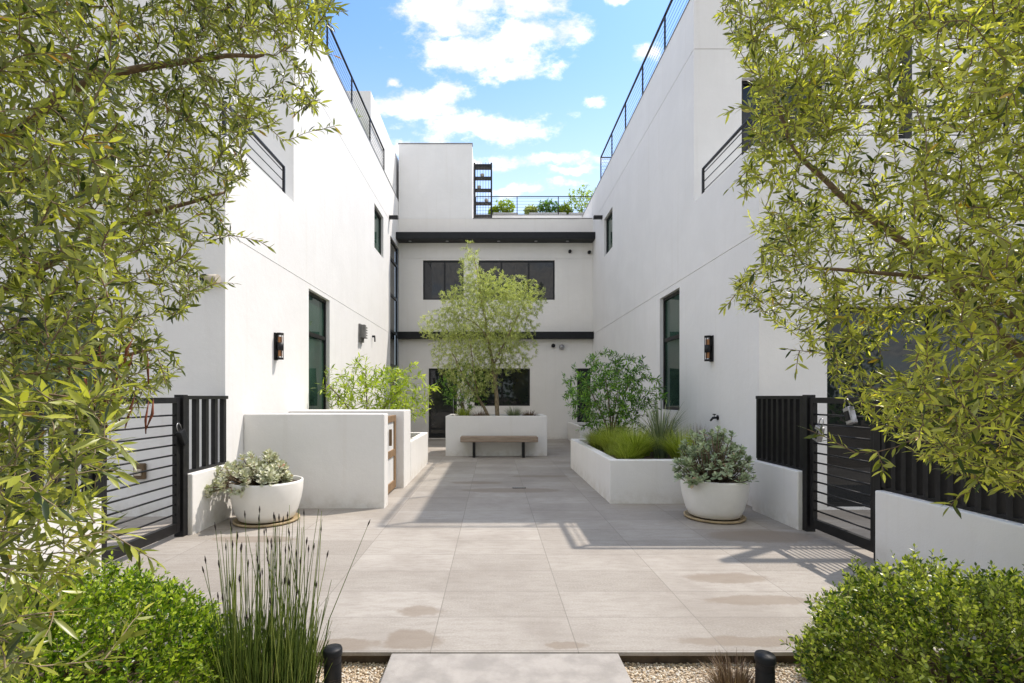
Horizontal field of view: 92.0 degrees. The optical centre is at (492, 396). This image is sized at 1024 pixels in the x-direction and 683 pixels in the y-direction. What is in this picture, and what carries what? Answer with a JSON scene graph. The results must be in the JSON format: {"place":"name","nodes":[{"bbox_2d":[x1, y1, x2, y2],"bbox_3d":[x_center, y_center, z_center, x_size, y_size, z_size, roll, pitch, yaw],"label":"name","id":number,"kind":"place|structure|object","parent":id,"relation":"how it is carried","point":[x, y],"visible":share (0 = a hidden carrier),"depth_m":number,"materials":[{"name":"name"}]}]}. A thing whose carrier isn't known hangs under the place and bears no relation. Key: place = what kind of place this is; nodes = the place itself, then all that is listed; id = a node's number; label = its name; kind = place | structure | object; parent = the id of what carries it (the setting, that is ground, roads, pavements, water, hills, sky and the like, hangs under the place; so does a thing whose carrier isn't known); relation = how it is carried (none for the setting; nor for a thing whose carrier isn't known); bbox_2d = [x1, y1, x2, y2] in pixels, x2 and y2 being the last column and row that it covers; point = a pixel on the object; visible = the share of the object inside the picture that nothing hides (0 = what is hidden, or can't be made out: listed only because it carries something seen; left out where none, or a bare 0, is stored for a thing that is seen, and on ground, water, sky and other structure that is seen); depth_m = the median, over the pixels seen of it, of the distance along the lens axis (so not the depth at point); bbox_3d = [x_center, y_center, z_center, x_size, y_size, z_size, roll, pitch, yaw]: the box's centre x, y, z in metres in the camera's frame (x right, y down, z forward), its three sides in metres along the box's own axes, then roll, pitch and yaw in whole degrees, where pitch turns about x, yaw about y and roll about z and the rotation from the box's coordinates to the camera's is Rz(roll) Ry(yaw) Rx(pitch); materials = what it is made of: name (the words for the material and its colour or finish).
{"place":"outdoors","nodes":[
{"label":"outdoors","id":0,"kind":"place"},
{"bbox_2d":[304,0,688,212],"label":"sky","id":1,"kind":"structure","parent":0,"point":[539,89],"materials":[{"name":"blue"}]},
{"bbox_2d":[4,439,1007,655],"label":"pavement","id":2,"kind":"structure","parent":0,"point":[558,554],"depth_m":4.33,"materials":[{"name":"stone"}]},
{"bbox_2d":[0,0,398,515],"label":"townhouse","id":3,"kind":"structure","parent":2,"relation":"on","point":[319,286],"depth_m":8.30,"materials":[{"name":"white paint"}]},
{"bbox_2d":[11,318,101,427],"bbox_3d":[-5.495,-0.300,6.290,1.204,1.394,0.080,0,0,0],"label":"window","id":4,"kind":"structure","parent":3,"relation":"in","point":[87,372],"depth_m":6.28,"materials":[{"name":"black glass"}]},
{"bbox_2d":[133,463,145,478],"bbox_3d":[-4.400,0.930,6.142,0.140,0.200,0.074,0,0,0],"label":"outlet box","id":5,"kind":"object","parent":3,"relation":"attached to","point":[140,466],"visible":0.67,"depth_m":6.13,"materials":[{"name":"brown metal"}]},
{"bbox_2d":[199,274,220,283],"bbox_3d":[-3.496,-1.456,6.104,0.246,0.115,0.138,0,0,8],"label":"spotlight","id":6,"kind":"object","parent":3,"relation":"attached to","point":[215,276],"visible":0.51,"depth_m":6.05,"materials":[{"name":"white metal"}]},
{"bbox_2d":[274,332,283,359],"bbox_3d":[-3.286,-0.770,7.600,0.126,0.420,0.110,0,0,0],"label":"wall sconce","id":7,"kind":"object","parent":3,"relation":"attached to","point":[278,346],"depth_m":7.56,"materials":[{"name":"black metal"}]},
{"bbox_2d":[309,291,325,409],"bbox_3d":[-3.460,-0.810,9.555,0.080,2.314,1.144,0,0,0],"label":"window","id":8,"kind":"structure","parent":3,"relation":"in","point":[317,305],"depth_m":9.72,"materials":[{"name":"glass"}]},
{"bbox_2d":[359,324,367,342],"bbox_3d":[-3.274,-1.600,12.480,0.148,0.440,0.360,0,0,0],"label":"vent box","id":9,"kind":"object","parent":3,"relation":"attached to","point":[362,332],"visible":1,"depth_m":12.33,"materials":[{"name":"grey paint"}]},
{"bbox_2d":[374,207,380,254],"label":"window","id":10,"kind":"structure","parent":3,"relation":"in","point":[377,219],"depth_m":14.78,"materials":[{"name":"black glass"}]},
{"bbox_2d":[389,215,397,219],"bbox_3d":[-3.209,-5.790,15.960,0.278,0.100,0.120,0,0,0],"label":"drain spout","id":11,"kind":"object","parent":3,"relation":"attached to","point":[393,217],"visible":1,"depth_m":15.90,"materials":[{"name":"black metal"}]},
{"bbox_2d":[390,238,397,405],"bbox_3d":[-3.420,-1.885,16.799,0.080,6.724,1.391,0,0,0],"label":"stair window","id":12,"kind":"structure","parent":3,"relation":"in","point":[393,249],"depth_m":16.95,"materials":[{"name":"black glass"}]},
{"bbox_2d":[229,475,303,527],"bbox_3d":[-2.730,1.252,5.970,0.823,0.493,0.823,0,0,0],"label":"plant pot","id":13,"kind":"object","parent":2,"relation":"on","point":[277,499],"visible":0.76,"depth_m":5.66,"materials":[{"name":"white ceramic"}]},
{"bbox_2d":[204,448,293,497],"bbox_3d":[-2.920,0.898,5.889,1.035,0.550,0.848,0,0,0],"label":"succulent","id":14,"kind":"object","parent":13,"relation":"in","point":[270,472],"visible":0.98,"depth_m":5.73,"materials":[{"name":"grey plant"}]},
{"bbox_2d":[244,410,410,507],"bbox_3d":[-2.402,0.875,7.695,1.890,1.290,2.130,0,0,0],"label":"enclosure","id":15,"kind":"object","parent":2,"relation":"on","point":[347,458],"visible":0.91,"depth_m":6.63,"materials":[{"name":"paint"}]},
{"bbox_2d":[388,415,395,493],"bbox_3d":[-1.593,0.885,7.480,0.095,1.170,1.160,0,0,0],"label":"door","id":16,"kind":"structure","parent":15,"relation":"in","point":[392,418],"depth_m":7.79,"materials":[{"name":"brown wood"}]},
{"bbox_2d":[411,432,427,479],"bbox_3d":[-2.404,1.160,9.940,1.887,0.720,2.320,0,0,0],"label":"planter box","id":17,"kind":"object","parent":2,"relation":"on","point":[419,451],"visible":0.13,"depth_m":9.81,"materials":[{"name":"paint"}]},
{"bbox_2d":[317,352,439,421],"bbox_3d":[-2.152,0.036,9.559,2.334,1.794,1.526,0,0,0],"label":"shrub","id":18,"kind":"object","parent":17,"relation":"on","point":[365,382],"visible":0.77,"depth_m":9.49,"materials":[{"name":"green plant"}]},
{"bbox_2d":[396,143,594,438],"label":"townhouse","id":19,"kind":"structure","parent":2,"relation":"on","point":[439,224],"depth_m":17.50,"materials":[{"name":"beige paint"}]},
{"bbox_2d":[429,369,456,437],"bbox_3d":[-1.780,0.235,17.538,0.994,2.464,0.163,0,0,0],"label":"entrance door","id":20,"kind":"structure","parent":19,"relation":"in","point":[438,412],"depth_m":17.57,"materials":[{"name":"black glass"}]},
{"bbox_2d":[423,261,463,299],"bbox_3d":[-1.760,-4.130,17.580,1.434,1.394,0.080,0,0,0],"label":"window","id":21,"kind":"structure","parent":19,"relation":"in","point":[438,276],"depth_m":17.57,"materials":[{"name":"black glass"}]},
{"bbox_2d":[474,162,491,217],"bbox_3d":[-0.375,-7.525,18.602,0.690,2.450,0.295,0,0,0],"label":"garden rack","id":22,"kind":"object","parent":19,"relation":"on","point":[477,166],"visible":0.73,"depth_m":18.47,"materials":[{"name":"black metal"}]},
{"bbox_2d":[474,369,529,405],"bbox_3d":[0.325,-0.335,17.580,1.964,1.324,0.080,0,0,0],"label":"window","id":23,"kind":"structure","parent":19,"relation":"in","point":[514,390],"depth_m":17.57,"materials":[{"name":"black glass"}]},
{"bbox_2d":[478,261,554,299],"bbox_3d":[0.835,-4.130,17.580,2.704,1.394,0.080,0,0,0],"label":"window","id":24,"kind":"structure","parent":19,"relation":"in","point":[543,272],"depth_m":17.57,"materials":[{"name":"black glass"}]},
{"bbox_2d":[577,369,589,421],"bbox_3d":[3.220,0.000,17.580,0.474,1.994,0.080,0,0,0],"label":"window","id":25,"kind":"structure","parent":19,"relation":"in","point":[585,370],"depth_m":17.57,"materials":[{"name":"black glass"}]},
{"bbox_2d":[446,414,546,455],"bbox_3d":[0.085,1.005,13.200,2.570,1.030,1.400,0,0,0],"label":"planter box","id":26,"kind":"object","parent":2,"relation":"on","point":[457,427],"visible":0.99,"depth_m":12.50,"materials":[{"name":"paint"}]},
{"bbox_2d":[436,360,489,411],"bbox_3d":[-0.799,-0.202,13.295,1.498,1.653,1.083,0,0,0],"label":"shrub","id":27,"kind":"object","parent":26,"relation":"on","point":[461,402],"visible":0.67,"depth_m":13.20,"materials":[{"name":"green plant"}]},
{"bbox_2d":[455,407,472,415],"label":"grass tuft","id":28,"kind":"object","parent":26,"relation":"on","point":[462,412],"visible":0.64,"depth_m":12.80,"materials":[{"name":"green plant"}]},
{"bbox_2d":[471,410,488,415],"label":"grass tuft","id":29,"kind":"object","parent":26,"relation":"on","point":[476,414],"visible":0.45,"depth_m":12.79,"materials":[{"name":"green plant"}]},
{"bbox_2d":[417,240,547,415],"bbox_3d":[-0.284,-1.788,13.202,3.543,4.854,2.070,0,0,0],"label":"feathery tree","id":30,"kind":"object","parent":26,"relation":"on","point":[480,301],"visible":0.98,"depth_m":13.02,"materials":[{"name":"green plant"}]},
{"bbox_2d":[505,405,522,415],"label":"grass tuft","id":31,"kind":"object","parent":26,"relation":"on","point":[512,413],"visible":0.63,"depth_m":12.83,"materials":[{"name":"green plant"}]},
{"bbox_2d":[522,409,538,415],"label":"grass tuft","id":32,"kind":"object","parent":26,"relation":"on","point":[527,414],"visible":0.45,"depth_m":13.03,"materials":[{"name":"green plant"}]},
{"bbox_2d":[460,436,537,457],"bbox_3d":[0.150,1.242,12.250,1.900,0.515,0.420,0,0,0],"label":"bench","id":33,"kind":"object","parent":2,"relation":"on","point":[522,439],"visible":1,"depth_m":12.04,"materials":[{"name":"grey wood"}]},
{"bbox_2d":[18,656,1002,663],"bbox_3d":[0.000,1.558,3.018,22.000,0.064,0.165,0,0,0],"label":"pavement edge","id":34,"kind":"object","parent":2,"relation":"attached to","point":[629,659],"depth_m":2.94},
{"bbox_2d":[568,422,603,440],"bbox_3d":[3.073,1.210,16.100,0.906,0.620,2.400,0,0,0],"label":"planter box","id":35,"kind":"object","parent":2,"relation":"on","point":[572,428],"visible":0.42,"depth_m":15.88,"materials":[{"name":"paint"}]},
{"bbox_2d":[571,439,743,503],"bbox_3d":[2.583,1.205,8.680,1.887,0.630,3.520,0,0,0],"label":"planter box","id":36,"kind":"object","parent":2,"relation":"on","point":[611,479],"visible":0.34,"depth_m":6.92,"materials":[{"name":"paint"}]},
{"bbox_2d":[578,425,606,449],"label":"grass clump","id":37,"kind":"object","parent":36,"relation":"on","point":[594,444],"visible":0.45,"depth_m":9.22,"materials":[{"name":"green plant"}]},
{"bbox_2d":[588,422,625,454],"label":"grass clump","id":38,"kind":"object","parent":36,"relation":"on","point":[602,440],"visible":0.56,"depth_m":8.40,"materials":[{"name":"green plant"}]},
{"bbox_2d":[597,419,630,433],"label":"grass clump","id":39,"kind":"object","parent":36,"relation":"on","point":[613,426],"visible":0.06,"depth_m":9.50,"materials":[{"name":"green plant"}]},
{"bbox_2d":[562,347,667,434],"bbox_3d":[2.224,0.029,9.216,1.976,1.949,1.721,0,0,0],"label":"shrub","id":40,"kind":"object","parent":36,"relation":"on","point":[622,405],"visible":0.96,"depth_m":9.04,"materials":[{"name":"green plant"}]},
{"bbox_2d":[605,438,648,458],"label":"grass clump","id":41,"kind":"object","parent":36,"relation":"on","point":[625,453],"visible":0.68,"depth_m":7.17,"materials":[{"name":"green plant"}]},
{"bbox_2d":[606,419,664,458],"bbox_3d":[2.150,0.661,7.495,0.975,0.678,1.001,0,0,0],"label":"grass clump","id":42,"kind":"object","parent":36,"relation":"on","point":[642,441],"visible":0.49,"depth_m":7.39,"materials":[{"name":"green plant"}]},
{"bbox_2d":[624,398,703,458],"bbox_3d":[2.738,0.438,7.992,1.374,1.124,1.396,0,0,0],"label":"flax plant","id":43,"kind":"object","parent":36,"relation":"on","point":[659,428],"visible":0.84,"depth_m":7.91,"materials":[{"name":"green plant"}]},
{"bbox_2d":[651,424,705,458],"bbox_3d":[2.797,0.687,7.348,0.957,0.626,0.921,0,0,0],"label":"grass clump","id":44,"kind":"object","parent":36,"relation":"on","point":[671,449],"visible":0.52,"depth_m":7.30,"materials":[{"name":"green plant"}]},
{"bbox_2d":[679,423,715,458],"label":"dry grass","id":45,"kind":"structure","parent":36,"relation":"on","point":[699,434],"depth_m":7.66,"materials":[{"name":"plant"}]},
{"bbox_2d":[680,473,749,523],"bbox_3d":[2.740,1.252,6.120,0.786,0.493,0.786,0,0,0],"label":"plant pot","id":46,"kind":"object","parent":2,"relation":"on","point":[716,503],"visible":0.76,"depth_m":5.82,"materials":[{"name":"white ceramic"}]},
{"bbox_2d":[670,425,758,488],"bbox_3d":[2.698,0.718,6.088,0.995,0.746,0.921,0,0,0],"label":"shrub","id":47,"kind":"object","parent":46,"relation":"in","point":[721,467],"visible":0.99,"depth_m":5.98,"materials":[{"name":"green plant"}]},
{"bbox_2d":[752,396,801,529],"bbox_3d":[3.530,0.790,6.053,0.200,1.600,0.987,0,0,0],"label":"fence","id":48,"kind":"object","parent":2,"relation":"on","point":[777,488],"visible":0.71,"depth_m":6.00,"materials":[{"name":"metal"}]},
{"bbox_2d":[582,0,1023,509],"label":"townhouse","id":49,"kind":"structure","parent":2,"relation":"on","point":[676,245],"depth_m":8.68,"materials":[{"name":"white paint"}]},
{"bbox_2d":[593,215,602,219],"bbox_3d":[3.389,-5.790,15.960,0.278,0.100,0.120,0,0,0],"label":"drain spout","id":50,"kind":"object","parent":49,"relation":"attached to","point":[597,217],"visible":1,"depth_m":15.90,"materials":[{"name":"black metal"}]},
{"bbox_2d":[606,212,611,253],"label":"window","id":51,"kind":"structure","parent":49,"relation":"in","point":[609,220],"depth_m":15.41,"materials":[{"name":"black glass"}]},
{"bbox_2d":[663,290,678,409],"bbox_3d":[3.640,-0.900,9.900,0.080,2.334,1.094,0,0,0],"label":"window","id":52,"kind":"structure","parent":49,"relation":"in","point":[671,302],"depth_m":10.06,"materials":[{"name":"black glass"}]},
{"bbox_2d":[704,335,713,361],"bbox_3d":[3.466,-0.770,7.950,0.126,0.420,0.110,0,0,0],"label":"wall sconce","id":53,"kind":"object","parent":49,"relation":"attached to","point":[709,348],"depth_m":7.91,"materials":[{"name":"black metal"}]},
{"bbox_2d":[710,414,718,420],"bbox_3d":[3.464,0.330,7.750,0.129,0.119,0.080,0,0,0],"label":"hose tap","id":54,"kind":"object","parent":49,"relation":"attached to","point":[714,417],"visible":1,"depth_m":7.74,"materials":[{"name":"black metal"}]},
{"bbox_2d":[742,81,821,154],"bbox_3d":[5.100,-4.200,8.790,1.454,2.794,0.080,0,0,0],"label":"balcony door","id":55,"kind":"structure","parent":49,"relation":"in","point":[745,97],"depth_m":8.79,"materials":[{"name":"black glass"}]},
{"bbox_2d":[827,308,1023,505],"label":"patio door","id":56,"kind":"structure","parent":49,"relation":"in","point":[894,357],"depth_m":6.68,"materials":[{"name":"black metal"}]},
{"bbox_2d":[380,654,631,682],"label":"path","id":57,"kind":"structure","parent":0,"point":[505,668],"depth_m":2.73,"materials":[{"name":"concrete"}]},
{"bbox_2d":[12,664,1020,682],"bbox_3d":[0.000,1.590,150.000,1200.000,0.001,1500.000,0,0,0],"label":"ground","id":58,"kind":"structure","parent":0,"point":[140,681],"depth_m":2.81,"materials":[{"name":"brown soil"}]},
{"bbox_2d":[0,395,100,589],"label":"fence","id":59,"kind":"object","parent":58,"relation":"on","point":[35,477],"visible":0.07,"depth_m":3.71,"materials":[{"name":"paint"}]},
{"bbox_2d":[93,395,187,568],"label":"gate","id":60,"kind":"structure","parent":59,"relation":"attached to","point":[178,527],"depth_m":5.08,"materials":[{"name":"black metal"}]},
{"bbox_2d":[176,423,188,445],"bbox_3d":[-3.319,0.402,5.261,0.064,0.251,0.178,0,0,0],"label":"lockbox","id":61,"kind":"object","parent":60,"relation":"hanging from","point":[182,436],"visible":1,"depth_m":5.25,"materials":[{"name":"grey metal"}]},
{"bbox_2d":[0,551,258,682],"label":"bush","id":62,"kind":"object","parent":58,"relation":"on","point":[111,607],"visible":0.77,"depth_m":2.29,"materials":[{"name":"green plant"}]},
{"bbox_2d":[0,0,350,682],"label":"olive tree","id":63,"kind":"object","parent":58,"relation":"on","point":[17,399],"visible":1,"depth_m":1.55,"materials":[{"name":"green plant"}]},
{"bbox_2d":[188,396,231,534],"bbox_3d":[-3.360,0.790,5.769,0.200,1.600,0.817,0,0,0],"label":"fence","id":64,"kind":"object","parent":58,"relation":"on","point":[204,512],"visible":0.69,"depth_m":5.74,"materials":[{"name":"paint"}]},
{"bbox_2d":[314,661,887,682],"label":"gravel","id":65,"kind":"structure","parent":58,"relation":"on","point":[373,672],"depth_m":2.82,"materials":[{"name":"beige gravel"}]},
{"bbox_2d":[200,505,369,682],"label":"rush clump","id":66,"kind":"object","parent":65,"relation":"on","point":[276,656],"visible":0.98,"depth_m":2.33,"materials":[{"name":"green plant"}]},
{"bbox_2d":[323,643,342,682],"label":"path light","id":67,"kind":"object","parent":65,"relation":"on","point":[332,653],"visible":0.96,"depth_m":2.39,"materials":[{"name":"grey metal"}]},
{"bbox_2d":[691,649,778,682],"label":"dry shrub","id":68,"kind":"object","parent":65,"relation":"on","point":[724,672],"visible":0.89,"depth_m":2.54,"materials":[{"name":"plant"}]},
{"bbox_2d":[754,650,775,682],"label":"path light","id":69,"kind":"object","parent":65,"relation":"on","point":[765,662],"visible":1,"depth_m":2.33,"materials":[{"name":"grey metal"}]},
{"bbox_2d":[712,0,1023,518],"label":"olive tree","id":70,"kind":"object","parent":58,"relation":"on","point":[979,321],"visible":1,"depth_m":2.02,"materials":[{"name":"green plant"}]},
{"bbox_2d":[779,543,1023,682],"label":"bush","id":71,"kind":"object","parent":58,"relation":"on","point":[886,615],"visible":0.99,"depth_m":2.29,"materials":[{"name":"green plant"}]},
{"bbox_2d":[875,395,1023,608],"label":"fence","id":72,"kind":"object","parent":58,"relation":"on","point":[984,530],"visible":0.45,"depth_m":3.81,"materials":[{"name":"paint"}]},
{"bbox_2d":[802,394,884,560],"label":"gate","id":73,"kind":"structure","parent":72,"relation":"attached to","point":[811,522],"depth_m":5.16,"materials":[{"name":"black metal"}]},
{"bbox_2d":[812,418,824,441],"bbox_3d":[3.471,0.357,5.266,0.064,0.259,0.150,0,0,0],"label":"lockbox","id":74,"kind":"object","parent":73,"relation":"hanging from","point":[818,438],"visible":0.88,"depth_m":5.25,"materials":[{"name":"grey metal"}]},
{"bbox_2d":[843,399,857,424],"bbox_3d":[3.471,0.147,4.814,0.064,0.259,0.150,0,0,0],"label":"lockbox","id":75,"kind":"object","parent":73,"relation":"hanging from","point":[850,416],"visible":0.81,"depth_m":4.78,"materials":[{"name":"grey metal"}]},
{"bbox_2d":[1001,611,1023,664],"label":"bush","id":76,"kind":"object","parent":58,"relation":"on","point":[1017,655],"visible":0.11,"depth_m":2.61,"materials":[{"name":"green plant"}]},
{"bbox_2d":[530,212,564,212],"bbox_3d":[2.200,-7.109,20.100,1.500,0.613,0.500,0,0,0],"label":"planter box","id":77,"kind":"object","parent":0,"point":[547,212],"visible":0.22,"depth_m":19.89,"materials":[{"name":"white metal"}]},
{"bbox_2d":[523,204,538,212],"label":"shrub","id":78,"kind":"object","parent":77,"relation":"in","point":[531,207],"visible":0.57,"depth_m":19.96,"materials":[{"name":"green plant"}]},
{"bbox_2d":[537,199,560,211],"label":"shrub","id":79,"kind":"object","parent":77,"relation":"in","point":[545,204],"visible":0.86,"depth_m":19.94,"materials":[{"name":"green plant"}]},
{"bbox_2d":[557,203,572,212],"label":"shrub","id":80,"kind":"object","parent":77,"relation":"in","point":[565,207],"visible":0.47,"depth_m":19.95,"materials":[{"name":"green plant"}]},
{"bbox_3d":[0.500,-7.108,20.100,1.000,0.613,0.500,0,0,0],"label":"planter box","id":81,"kind":"object","parent":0,"visible":0},
{"bbox_2d":[489,206,499,212],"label":"shrub","id":82,"kind":"object","parent":81,"relation":"in","point":[493,208],"visible":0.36,"depth_m":19.97,"materials":[{"name":"green plant"}]},
{"bbox_2d":[495,198,515,211],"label":"shrub","id":83,"kind":"object","parent":81,"relation":"in","point":[500,203],"visible":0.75,"depth_m":19.94,"materials":[{"name":"green plant"}]},
{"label":"planter box","id":84,"kind":"object","parent":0,"visible":0},
{"bbox_2d":[563,183,595,211],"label":"shrub","id":85,"kind":"object","parent":84,"relation":"in","point":[579,201],"visible":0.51,"depth_m":20.00,"materials":[{"name":"green plant"}]}
]}

